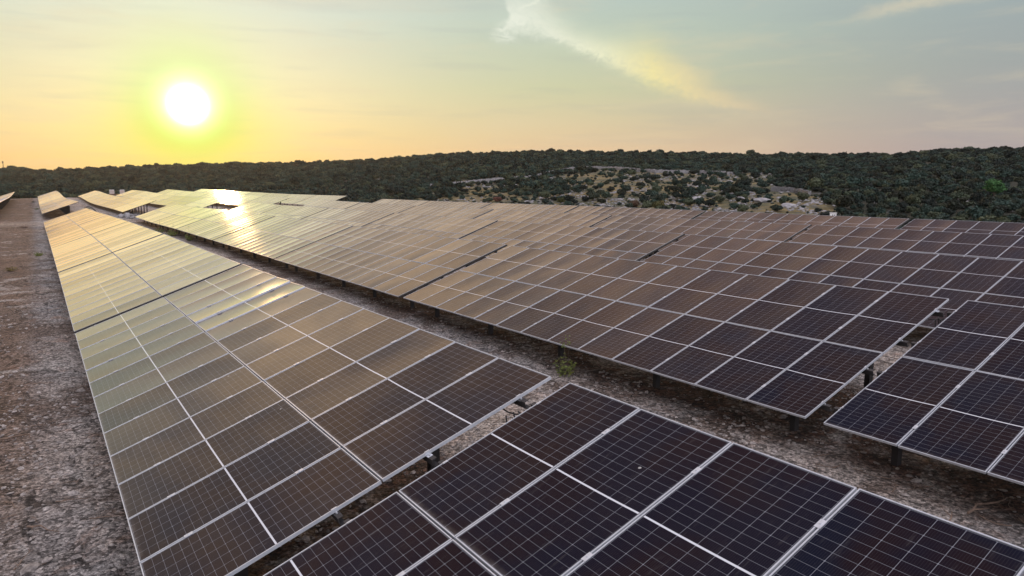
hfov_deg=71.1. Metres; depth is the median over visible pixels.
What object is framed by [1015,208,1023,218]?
bush
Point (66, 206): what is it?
solar table
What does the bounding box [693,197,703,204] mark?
bush
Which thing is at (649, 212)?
solar table
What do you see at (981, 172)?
bush
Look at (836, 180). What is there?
bush
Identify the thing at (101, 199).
solar table
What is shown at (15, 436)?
stick
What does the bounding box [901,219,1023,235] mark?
solar table
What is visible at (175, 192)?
solar table
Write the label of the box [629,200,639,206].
bush
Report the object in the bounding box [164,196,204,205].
solar table
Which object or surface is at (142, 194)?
solar table
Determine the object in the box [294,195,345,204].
solar table
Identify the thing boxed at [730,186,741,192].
bush
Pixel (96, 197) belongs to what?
solar table
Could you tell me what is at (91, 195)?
solar table
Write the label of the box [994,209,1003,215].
bush
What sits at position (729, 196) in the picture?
bush
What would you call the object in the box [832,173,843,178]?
bush
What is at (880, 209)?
bush
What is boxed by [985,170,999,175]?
bush
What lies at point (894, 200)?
bush
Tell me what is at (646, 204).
bush
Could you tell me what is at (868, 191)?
bush
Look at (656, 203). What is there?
bush
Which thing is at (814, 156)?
bush
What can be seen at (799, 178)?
bush
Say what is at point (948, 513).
stick
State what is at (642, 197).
bush
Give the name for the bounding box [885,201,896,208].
bush
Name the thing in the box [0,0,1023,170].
sky
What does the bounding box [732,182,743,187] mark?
bush
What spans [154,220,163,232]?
weed
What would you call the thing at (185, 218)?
solar table
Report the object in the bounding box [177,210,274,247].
solar table
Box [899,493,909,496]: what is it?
stone
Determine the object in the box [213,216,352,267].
solar table
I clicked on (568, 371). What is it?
weed
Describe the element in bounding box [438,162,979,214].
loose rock
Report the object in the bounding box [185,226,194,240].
weed
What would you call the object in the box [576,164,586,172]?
bush
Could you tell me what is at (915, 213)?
bush
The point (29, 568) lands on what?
stone
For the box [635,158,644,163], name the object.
bush
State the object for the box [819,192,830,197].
bush
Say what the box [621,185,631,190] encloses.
bush
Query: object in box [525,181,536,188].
bush
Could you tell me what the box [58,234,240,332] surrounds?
solar table
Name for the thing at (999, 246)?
solar table
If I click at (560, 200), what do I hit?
bush
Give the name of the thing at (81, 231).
solar table
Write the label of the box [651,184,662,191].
bush
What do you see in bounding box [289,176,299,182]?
bush
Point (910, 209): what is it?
bush
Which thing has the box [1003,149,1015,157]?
bush
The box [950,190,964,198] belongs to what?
bush
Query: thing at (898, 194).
bush
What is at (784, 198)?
bush
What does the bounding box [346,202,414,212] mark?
solar table
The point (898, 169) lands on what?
bush
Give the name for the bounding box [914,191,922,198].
bush
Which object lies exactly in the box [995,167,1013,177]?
bush
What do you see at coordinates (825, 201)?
bush
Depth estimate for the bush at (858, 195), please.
138.21 m
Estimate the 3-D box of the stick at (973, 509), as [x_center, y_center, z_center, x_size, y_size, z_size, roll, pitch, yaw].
[6.401,2.867,9.537,0.964,0.136,0.172,-4,9,-25]
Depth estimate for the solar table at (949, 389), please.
10.92 m
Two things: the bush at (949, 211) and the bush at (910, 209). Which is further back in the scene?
the bush at (910, 209)
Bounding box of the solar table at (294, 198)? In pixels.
[279,194,314,205]
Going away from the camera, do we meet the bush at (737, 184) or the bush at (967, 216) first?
the bush at (967, 216)
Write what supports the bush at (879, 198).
on the ground
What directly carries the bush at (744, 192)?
on the ground
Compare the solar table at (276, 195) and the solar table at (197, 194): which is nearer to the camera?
the solar table at (276, 195)
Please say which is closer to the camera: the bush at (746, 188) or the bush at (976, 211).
the bush at (976, 211)
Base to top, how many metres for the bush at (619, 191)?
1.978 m
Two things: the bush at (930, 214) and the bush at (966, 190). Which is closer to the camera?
the bush at (930, 214)
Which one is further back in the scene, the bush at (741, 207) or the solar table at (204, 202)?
the bush at (741, 207)
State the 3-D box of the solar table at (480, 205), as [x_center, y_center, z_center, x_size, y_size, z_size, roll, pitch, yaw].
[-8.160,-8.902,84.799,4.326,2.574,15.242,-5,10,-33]
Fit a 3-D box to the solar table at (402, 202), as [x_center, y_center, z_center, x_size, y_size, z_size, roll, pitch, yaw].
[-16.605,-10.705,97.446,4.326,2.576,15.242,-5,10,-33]
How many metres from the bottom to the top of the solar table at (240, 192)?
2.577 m
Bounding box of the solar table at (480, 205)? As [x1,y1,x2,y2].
[419,201,491,208]
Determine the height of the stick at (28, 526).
0.094 m
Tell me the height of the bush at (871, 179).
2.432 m
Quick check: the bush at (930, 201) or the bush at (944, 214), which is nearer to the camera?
the bush at (944, 214)
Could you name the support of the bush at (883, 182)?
on the ground
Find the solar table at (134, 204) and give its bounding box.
[114,199,155,213]
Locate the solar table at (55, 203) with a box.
[40,198,68,211]
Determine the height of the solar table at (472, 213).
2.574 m
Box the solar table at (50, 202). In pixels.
[39,197,65,208]
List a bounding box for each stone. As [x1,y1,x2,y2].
[20,562,41,575]
[42,557,52,562]
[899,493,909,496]
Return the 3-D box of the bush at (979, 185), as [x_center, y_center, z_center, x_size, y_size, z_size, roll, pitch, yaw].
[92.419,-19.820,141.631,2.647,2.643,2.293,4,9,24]
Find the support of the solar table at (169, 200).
on the ground
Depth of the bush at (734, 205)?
134.66 m
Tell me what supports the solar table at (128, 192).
on the ground
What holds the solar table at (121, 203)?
on the ground
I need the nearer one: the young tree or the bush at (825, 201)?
the young tree
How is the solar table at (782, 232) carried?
on the ground
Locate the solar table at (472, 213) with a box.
[400,206,493,218]
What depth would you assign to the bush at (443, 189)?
200.00 m
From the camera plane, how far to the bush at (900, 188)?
142.97 m
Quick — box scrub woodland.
[0,145,1023,228]
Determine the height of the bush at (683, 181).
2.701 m
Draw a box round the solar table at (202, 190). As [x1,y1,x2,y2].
[194,189,211,191]
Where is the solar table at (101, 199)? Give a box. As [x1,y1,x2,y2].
[89,195,113,203]
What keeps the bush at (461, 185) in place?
on the ground
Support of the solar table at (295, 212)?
on the ground
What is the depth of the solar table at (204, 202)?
110.53 m
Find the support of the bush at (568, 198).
on the ground
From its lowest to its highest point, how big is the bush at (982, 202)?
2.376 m
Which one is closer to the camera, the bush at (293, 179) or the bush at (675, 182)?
the bush at (675, 182)
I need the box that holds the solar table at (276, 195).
[264,193,290,204]
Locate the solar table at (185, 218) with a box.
[152,207,226,233]
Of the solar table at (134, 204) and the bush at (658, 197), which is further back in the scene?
the bush at (658, 197)
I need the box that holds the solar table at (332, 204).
[304,199,359,208]
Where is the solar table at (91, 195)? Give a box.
[81,191,102,198]
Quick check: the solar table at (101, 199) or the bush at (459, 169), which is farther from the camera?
the bush at (459, 169)
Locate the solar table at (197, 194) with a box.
[187,192,207,196]
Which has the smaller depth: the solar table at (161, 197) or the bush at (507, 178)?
the solar table at (161, 197)
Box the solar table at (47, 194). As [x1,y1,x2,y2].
[38,191,57,198]
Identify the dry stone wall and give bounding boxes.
[430,166,734,184]
[770,186,810,194]
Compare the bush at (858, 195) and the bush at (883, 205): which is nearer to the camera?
the bush at (883, 205)
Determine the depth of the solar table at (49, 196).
164.14 m
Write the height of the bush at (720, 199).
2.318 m
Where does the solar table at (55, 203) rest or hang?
on the ground
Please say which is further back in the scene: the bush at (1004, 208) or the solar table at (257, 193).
the solar table at (257, 193)
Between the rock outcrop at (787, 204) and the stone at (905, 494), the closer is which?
the stone at (905, 494)
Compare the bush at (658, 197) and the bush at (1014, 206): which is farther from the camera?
the bush at (658, 197)
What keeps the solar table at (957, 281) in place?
on the ground
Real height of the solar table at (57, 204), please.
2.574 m
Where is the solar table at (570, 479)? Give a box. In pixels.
[263,383,1023,575]
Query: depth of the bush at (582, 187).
191.71 m
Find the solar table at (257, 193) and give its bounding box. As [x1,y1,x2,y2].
[246,192,268,195]
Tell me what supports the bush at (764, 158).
on the ground
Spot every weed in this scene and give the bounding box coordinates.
[5,266,17,271]
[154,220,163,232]
[165,230,179,235]
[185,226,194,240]
[553,335,576,376]
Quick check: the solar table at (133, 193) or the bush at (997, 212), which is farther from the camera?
the solar table at (133, 193)
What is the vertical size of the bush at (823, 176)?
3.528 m
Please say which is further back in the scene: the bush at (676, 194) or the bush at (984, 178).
the bush at (676, 194)
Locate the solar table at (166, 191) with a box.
[158,189,174,193]
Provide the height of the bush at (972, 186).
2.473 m
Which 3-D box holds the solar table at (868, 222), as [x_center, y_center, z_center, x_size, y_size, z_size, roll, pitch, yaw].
[17.176,-3.503,46.852,4.325,2.578,15.242,-5,10,-33]
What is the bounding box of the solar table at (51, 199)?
[39,194,62,204]
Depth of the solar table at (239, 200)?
128.65 m
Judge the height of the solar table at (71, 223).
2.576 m
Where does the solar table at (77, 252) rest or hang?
on the ground
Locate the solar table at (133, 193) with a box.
[122,190,144,196]
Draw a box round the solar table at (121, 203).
[106,198,141,211]
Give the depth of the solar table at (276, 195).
146.71 m
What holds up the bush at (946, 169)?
on the ground
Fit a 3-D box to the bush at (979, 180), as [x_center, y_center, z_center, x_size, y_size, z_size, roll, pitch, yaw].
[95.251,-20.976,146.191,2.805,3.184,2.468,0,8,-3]
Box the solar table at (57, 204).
[41,199,72,213]
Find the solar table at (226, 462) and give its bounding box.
[75,264,550,575]
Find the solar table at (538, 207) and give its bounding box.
[474,203,577,218]
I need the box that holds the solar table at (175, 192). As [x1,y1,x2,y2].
[166,190,183,194]
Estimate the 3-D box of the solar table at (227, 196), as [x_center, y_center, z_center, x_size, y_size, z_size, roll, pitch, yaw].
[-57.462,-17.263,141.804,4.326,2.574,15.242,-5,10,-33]
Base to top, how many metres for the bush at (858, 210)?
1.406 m
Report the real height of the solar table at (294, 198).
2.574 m
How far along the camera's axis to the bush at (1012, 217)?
103.95 m
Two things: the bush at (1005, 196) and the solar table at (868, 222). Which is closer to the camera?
the solar table at (868, 222)
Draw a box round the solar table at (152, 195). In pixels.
[140,193,162,198]
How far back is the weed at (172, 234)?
62.94 m
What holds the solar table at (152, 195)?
on the ground
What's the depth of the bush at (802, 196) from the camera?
142.92 m
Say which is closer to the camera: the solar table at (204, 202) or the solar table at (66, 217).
the solar table at (66, 217)
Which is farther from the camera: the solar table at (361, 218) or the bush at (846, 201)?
the bush at (846, 201)
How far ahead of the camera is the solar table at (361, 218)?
61.12 m
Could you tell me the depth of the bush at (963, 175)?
163.44 m
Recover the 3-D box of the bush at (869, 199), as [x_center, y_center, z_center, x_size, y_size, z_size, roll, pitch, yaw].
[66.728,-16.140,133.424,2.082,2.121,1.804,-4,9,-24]
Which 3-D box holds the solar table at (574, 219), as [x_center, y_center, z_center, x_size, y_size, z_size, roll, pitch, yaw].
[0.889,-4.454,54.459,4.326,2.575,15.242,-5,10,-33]
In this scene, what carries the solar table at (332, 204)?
on the ground
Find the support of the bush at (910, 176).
on the ground
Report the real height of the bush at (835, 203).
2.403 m
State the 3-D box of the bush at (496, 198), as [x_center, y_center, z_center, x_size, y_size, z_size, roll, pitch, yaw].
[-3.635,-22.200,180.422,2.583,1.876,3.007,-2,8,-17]
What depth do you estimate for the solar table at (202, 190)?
209.98 m
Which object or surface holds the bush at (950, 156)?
on the ground
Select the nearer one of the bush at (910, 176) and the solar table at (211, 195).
the solar table at (211, 195)
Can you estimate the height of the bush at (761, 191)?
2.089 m
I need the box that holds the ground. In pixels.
[0,155,1023,575]
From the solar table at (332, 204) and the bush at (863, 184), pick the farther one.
the bush at (863, 184)
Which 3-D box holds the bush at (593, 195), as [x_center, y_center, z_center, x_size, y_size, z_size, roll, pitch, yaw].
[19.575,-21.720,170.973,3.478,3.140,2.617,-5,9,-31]
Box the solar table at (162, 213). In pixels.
[136,204,193,227]
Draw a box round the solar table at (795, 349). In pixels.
[403,246,948,431]
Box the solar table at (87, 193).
[78,191,97,196]
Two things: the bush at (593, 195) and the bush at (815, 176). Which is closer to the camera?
the bush at (593, 195)
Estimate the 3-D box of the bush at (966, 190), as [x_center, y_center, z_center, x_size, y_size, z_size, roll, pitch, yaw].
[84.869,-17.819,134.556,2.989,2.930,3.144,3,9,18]
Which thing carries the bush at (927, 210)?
on the ground
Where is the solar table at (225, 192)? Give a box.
[217,190,235,193]
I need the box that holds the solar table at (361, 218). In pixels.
[303,208,393,226]
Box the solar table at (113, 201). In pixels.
[99,197,130,206]
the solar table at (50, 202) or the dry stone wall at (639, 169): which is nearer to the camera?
the solar table at (50, 202)
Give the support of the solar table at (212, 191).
on the ground
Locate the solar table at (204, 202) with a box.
[186,197,225,208]
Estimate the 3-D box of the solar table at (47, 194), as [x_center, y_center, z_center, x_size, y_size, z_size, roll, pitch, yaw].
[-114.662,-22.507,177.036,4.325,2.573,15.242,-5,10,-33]
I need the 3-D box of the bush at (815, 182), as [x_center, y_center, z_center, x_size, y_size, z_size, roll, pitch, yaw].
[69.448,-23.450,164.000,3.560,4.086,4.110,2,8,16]
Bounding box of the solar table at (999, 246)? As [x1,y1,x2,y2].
[790,225,1023,260]
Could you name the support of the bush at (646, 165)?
on the ground
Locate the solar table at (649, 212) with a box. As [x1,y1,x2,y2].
[566,206,705,224]
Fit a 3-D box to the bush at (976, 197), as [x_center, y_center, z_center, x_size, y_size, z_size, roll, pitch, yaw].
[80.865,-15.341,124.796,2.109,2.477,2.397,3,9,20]
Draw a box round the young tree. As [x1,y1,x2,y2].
[982,178,1007,196]
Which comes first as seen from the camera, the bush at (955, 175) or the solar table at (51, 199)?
the solar table at (51, 199)
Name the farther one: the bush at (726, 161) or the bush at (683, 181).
the bush at (726, 161)
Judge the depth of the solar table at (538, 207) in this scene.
71.79 m
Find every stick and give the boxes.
[0,434,34,439]
[27,525,60,534]
[939,505,952,520]
[967,494,1020,513]
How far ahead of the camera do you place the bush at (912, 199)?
126.61 m
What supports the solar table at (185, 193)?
on the ground
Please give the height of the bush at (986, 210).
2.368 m
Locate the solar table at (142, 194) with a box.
[130,191,152,197]
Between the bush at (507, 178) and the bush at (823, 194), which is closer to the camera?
the bush at (823, 194)
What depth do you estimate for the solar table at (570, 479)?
5.89 m
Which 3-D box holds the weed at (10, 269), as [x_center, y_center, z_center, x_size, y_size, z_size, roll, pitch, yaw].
[-26.372,-1.002,37.624,0.651,0.345,0.584,3,9,20]
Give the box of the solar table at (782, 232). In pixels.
[592,216,811,253]
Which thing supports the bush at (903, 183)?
on the ground
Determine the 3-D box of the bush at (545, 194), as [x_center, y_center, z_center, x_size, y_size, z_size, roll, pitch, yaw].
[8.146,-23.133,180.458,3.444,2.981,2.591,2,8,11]
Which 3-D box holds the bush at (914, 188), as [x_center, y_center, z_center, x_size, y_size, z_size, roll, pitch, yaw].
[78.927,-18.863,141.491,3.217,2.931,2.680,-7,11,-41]
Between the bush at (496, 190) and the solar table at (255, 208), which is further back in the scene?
the bush at (496, 190)
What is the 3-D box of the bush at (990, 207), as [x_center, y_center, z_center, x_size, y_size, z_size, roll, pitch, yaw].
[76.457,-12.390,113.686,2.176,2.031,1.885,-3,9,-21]
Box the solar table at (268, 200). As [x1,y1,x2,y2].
[238,196,288,205]
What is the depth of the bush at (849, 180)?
166.13 m
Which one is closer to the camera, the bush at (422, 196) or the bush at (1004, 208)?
the bush at (1004, 208)
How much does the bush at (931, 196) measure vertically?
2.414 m
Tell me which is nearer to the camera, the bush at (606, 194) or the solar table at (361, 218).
the solar table at (361, 218)
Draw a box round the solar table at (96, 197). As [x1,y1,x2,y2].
[84,193,108,201]
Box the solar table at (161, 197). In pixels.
[150,194,174,203]
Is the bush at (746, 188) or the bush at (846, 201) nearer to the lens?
the bush at (846, 201)
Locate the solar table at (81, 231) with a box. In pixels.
[48,215,127,247]
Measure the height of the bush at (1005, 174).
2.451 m
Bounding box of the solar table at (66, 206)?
[41,200,78,213]
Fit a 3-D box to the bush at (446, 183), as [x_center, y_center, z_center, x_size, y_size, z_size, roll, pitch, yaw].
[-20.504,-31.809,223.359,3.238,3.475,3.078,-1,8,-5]
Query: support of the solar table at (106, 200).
on the ground
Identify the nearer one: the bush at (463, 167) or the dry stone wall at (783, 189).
the dry stone wall at (783, 189)
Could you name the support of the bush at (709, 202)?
on the ground
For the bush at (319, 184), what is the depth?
279.16 m
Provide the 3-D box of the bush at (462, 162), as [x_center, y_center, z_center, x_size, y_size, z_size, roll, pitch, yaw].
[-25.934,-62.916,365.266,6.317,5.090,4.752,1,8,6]
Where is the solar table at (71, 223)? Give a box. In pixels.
[45,211,106,235]
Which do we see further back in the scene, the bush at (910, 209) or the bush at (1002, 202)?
the bush at (910, 209)
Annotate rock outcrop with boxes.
[753,198,770,202]
[781,203,795,206]
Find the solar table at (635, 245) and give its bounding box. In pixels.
[461,221,684,260]
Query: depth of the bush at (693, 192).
162.68 m
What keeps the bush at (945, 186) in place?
on the ground
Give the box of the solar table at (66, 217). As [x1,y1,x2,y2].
[44,208,93,227]
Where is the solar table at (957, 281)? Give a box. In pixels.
[642,234,1023,328]
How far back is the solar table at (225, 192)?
185.10 m
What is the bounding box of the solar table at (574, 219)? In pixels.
[475,209,611,229]
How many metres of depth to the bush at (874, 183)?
159.70 m
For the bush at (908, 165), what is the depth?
211.97 m
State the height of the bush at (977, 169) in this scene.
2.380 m
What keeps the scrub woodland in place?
on the ground
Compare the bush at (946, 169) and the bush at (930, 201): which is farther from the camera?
the bush at (946, 169)
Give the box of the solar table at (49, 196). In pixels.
[38,192,59,200]
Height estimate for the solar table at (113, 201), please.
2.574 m
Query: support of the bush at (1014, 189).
on the ground
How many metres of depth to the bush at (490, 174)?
252.34 m
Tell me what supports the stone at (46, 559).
on the ground
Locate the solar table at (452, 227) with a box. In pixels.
[363,213,497,238]
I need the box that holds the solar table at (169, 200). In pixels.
[153,196,188,204]
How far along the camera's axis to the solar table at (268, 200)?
116.51 m
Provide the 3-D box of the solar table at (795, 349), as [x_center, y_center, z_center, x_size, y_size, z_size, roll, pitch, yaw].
[2.339,0.771,18.687,4.330,2.568,15.457,-5,10,-33]
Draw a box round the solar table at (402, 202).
[373,199,427,205]
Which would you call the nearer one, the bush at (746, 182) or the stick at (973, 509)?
the stick at (973, 509)
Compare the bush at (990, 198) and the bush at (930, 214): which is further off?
the bush at (990, 198)
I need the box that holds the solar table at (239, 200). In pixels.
[220,195,261,205]
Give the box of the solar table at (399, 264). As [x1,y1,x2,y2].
[274,226,506,308]
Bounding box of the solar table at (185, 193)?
[175,191,194,195]
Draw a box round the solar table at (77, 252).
[51,221,162,272]
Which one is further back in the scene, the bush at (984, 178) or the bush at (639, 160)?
the bush at (639, 160)
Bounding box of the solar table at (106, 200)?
[93,196,120,204]
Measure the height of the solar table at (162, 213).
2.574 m
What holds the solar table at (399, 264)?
on the ground
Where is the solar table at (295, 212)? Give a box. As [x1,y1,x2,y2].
[261,205,327,218]
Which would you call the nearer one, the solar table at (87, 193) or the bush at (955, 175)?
the bush at (955, 175)
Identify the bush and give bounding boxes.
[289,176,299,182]
[316,181,324,186]
[419,193,426,199]
[437,185,451,196]
[441,180,450,186]
[454,167,464,171]
[455,160,466,164]
[457,182,465,187]
[460,165,468,170]
[487,171,496,177]
[492,187,500,192]
[492,196,502,201]
[503,175,515,180]
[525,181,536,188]
[538,190,550,198]
[556,197,564,202]
[565,195,574,200]
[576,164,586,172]
[578,185,587,190]
[588,191,600,200]
[601,190,610,198]
[616,189,626,193]
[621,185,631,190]
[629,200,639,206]
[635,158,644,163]
[639,194,649,202]
[640,162,650,168]
[642,200,652,207]
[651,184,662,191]
[652,195,664,201]
[652,201,663,208]
[660,192,668,198]
[671,179,679,185]
[671,191,680,198]
[680,178,687,183]
[683,197,694,205]
[687,190,698,195]
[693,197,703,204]
[703,199,714,207]
[715,195,725,203]
[719,159,730,163]
[725,193,735,199]
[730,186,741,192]
[730,203,738,209]
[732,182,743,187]
[737,204,748,211]
[738,191,749,195]
[740,179,751,185]
[742,186,751,190]
[756,188,765,193]
[759,155,770,160]
[779,195,790,201]
[790,177,803,181]
[796,192,809,201]
[807,177,823,190]
[808,153,819,159]
[809,173,820,179]
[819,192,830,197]
[820,173,826,179]
[823,198,831,203]
[831,178,842,182]
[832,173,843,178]
[832,199,842,206]
[836,195,855,207]
[844,175,863,187]
[853,192,864,198]
[853,208,863,212]
[858,181,871,187]
[864,178,878,181]
[864,189,874,194]
[866,196,874,202]
[866,206,875,211]
[872,179,886,187]
[873,193,887,202]
[874,206,885,213]
[875,202,890,208]
[877,180,890,187]
[883,197,898,203]
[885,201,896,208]
[887,190,905,198]
[893,166,906,172]
[895,186,905,191]
[897,179,909,186]
[897,202,909,208]
[899,162,912,168]
[902,185,918,191]
[904,172,921,179]
[904,194,921,204]
[906,206,918,214]
[907,182,918,185]
[910,210,925,216]
[912,164,926,167]
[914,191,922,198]
[922,198,935,204]
[923,207,933,214]
[924,192,939,199]
[927,211,939,217]
[933,205,944,211]
[938,212,949,217]
[939,168,955,174]
[942,184,952,188]
[942,208,955,214]
[945,153,957,160]
[946,200,962,212]
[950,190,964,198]
[951,172,962,178]
[953,185,972,194]
[955,210,966,216]
[958,174,971,178]
[959,213,969,218]
[964,183,975,188]
[964,205,984,218]
[969,193,983,200]
[971,172,980,176]
[972,167,984,172]
[972,178,984,181]
[973,181,985,189]
[974,199,991,206]
[975,176,988,180]
[978,169,990,175]
[981,206,990,214]
[982,195,997,201]
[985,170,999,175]
[987,199,1011,206]
[988,204,997,212]
[991,204,1009,214]
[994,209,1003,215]
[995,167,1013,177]
[995,194,1012,199]
[999,171,1010,177]
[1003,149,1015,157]
[1005,187,1023,192]
[1007,214,1020,221]
[1010,203,1019,212]
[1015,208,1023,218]
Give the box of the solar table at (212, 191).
[204,189,222,192]
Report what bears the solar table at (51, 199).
on the ground
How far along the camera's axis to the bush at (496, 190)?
207.22 m
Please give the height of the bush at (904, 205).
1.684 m
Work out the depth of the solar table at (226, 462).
9.68 m
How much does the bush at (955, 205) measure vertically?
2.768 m
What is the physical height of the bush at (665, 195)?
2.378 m
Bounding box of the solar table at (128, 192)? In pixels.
[116,190,137,195]
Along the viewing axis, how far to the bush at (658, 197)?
152.34 m
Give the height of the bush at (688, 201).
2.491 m
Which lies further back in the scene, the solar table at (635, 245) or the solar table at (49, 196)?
the solar table at (49, 196)
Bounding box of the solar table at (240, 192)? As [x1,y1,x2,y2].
[230,191,250,194]
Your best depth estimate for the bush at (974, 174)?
165.81 m
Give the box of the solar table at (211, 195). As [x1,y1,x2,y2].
[200,193,222,203]
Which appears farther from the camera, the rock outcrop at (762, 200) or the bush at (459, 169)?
the bush at (459, 169)
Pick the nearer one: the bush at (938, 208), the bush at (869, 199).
the bush at (938, 208)
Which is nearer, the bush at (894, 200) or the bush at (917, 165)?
the bush at (894, 200)
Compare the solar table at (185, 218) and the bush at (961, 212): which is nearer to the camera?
the solar table at (185, 218)
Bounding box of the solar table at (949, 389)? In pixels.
[824,300,1023,485]
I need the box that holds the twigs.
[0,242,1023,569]
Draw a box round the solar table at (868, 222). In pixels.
[694,211,910,241]
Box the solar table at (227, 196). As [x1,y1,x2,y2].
[215,194,239,205]
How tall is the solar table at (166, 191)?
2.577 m
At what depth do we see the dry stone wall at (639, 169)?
247.12 m
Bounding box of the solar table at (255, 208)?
[231,202,281,213]
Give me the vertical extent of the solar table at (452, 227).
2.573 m
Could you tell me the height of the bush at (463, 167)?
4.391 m
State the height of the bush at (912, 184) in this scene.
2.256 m

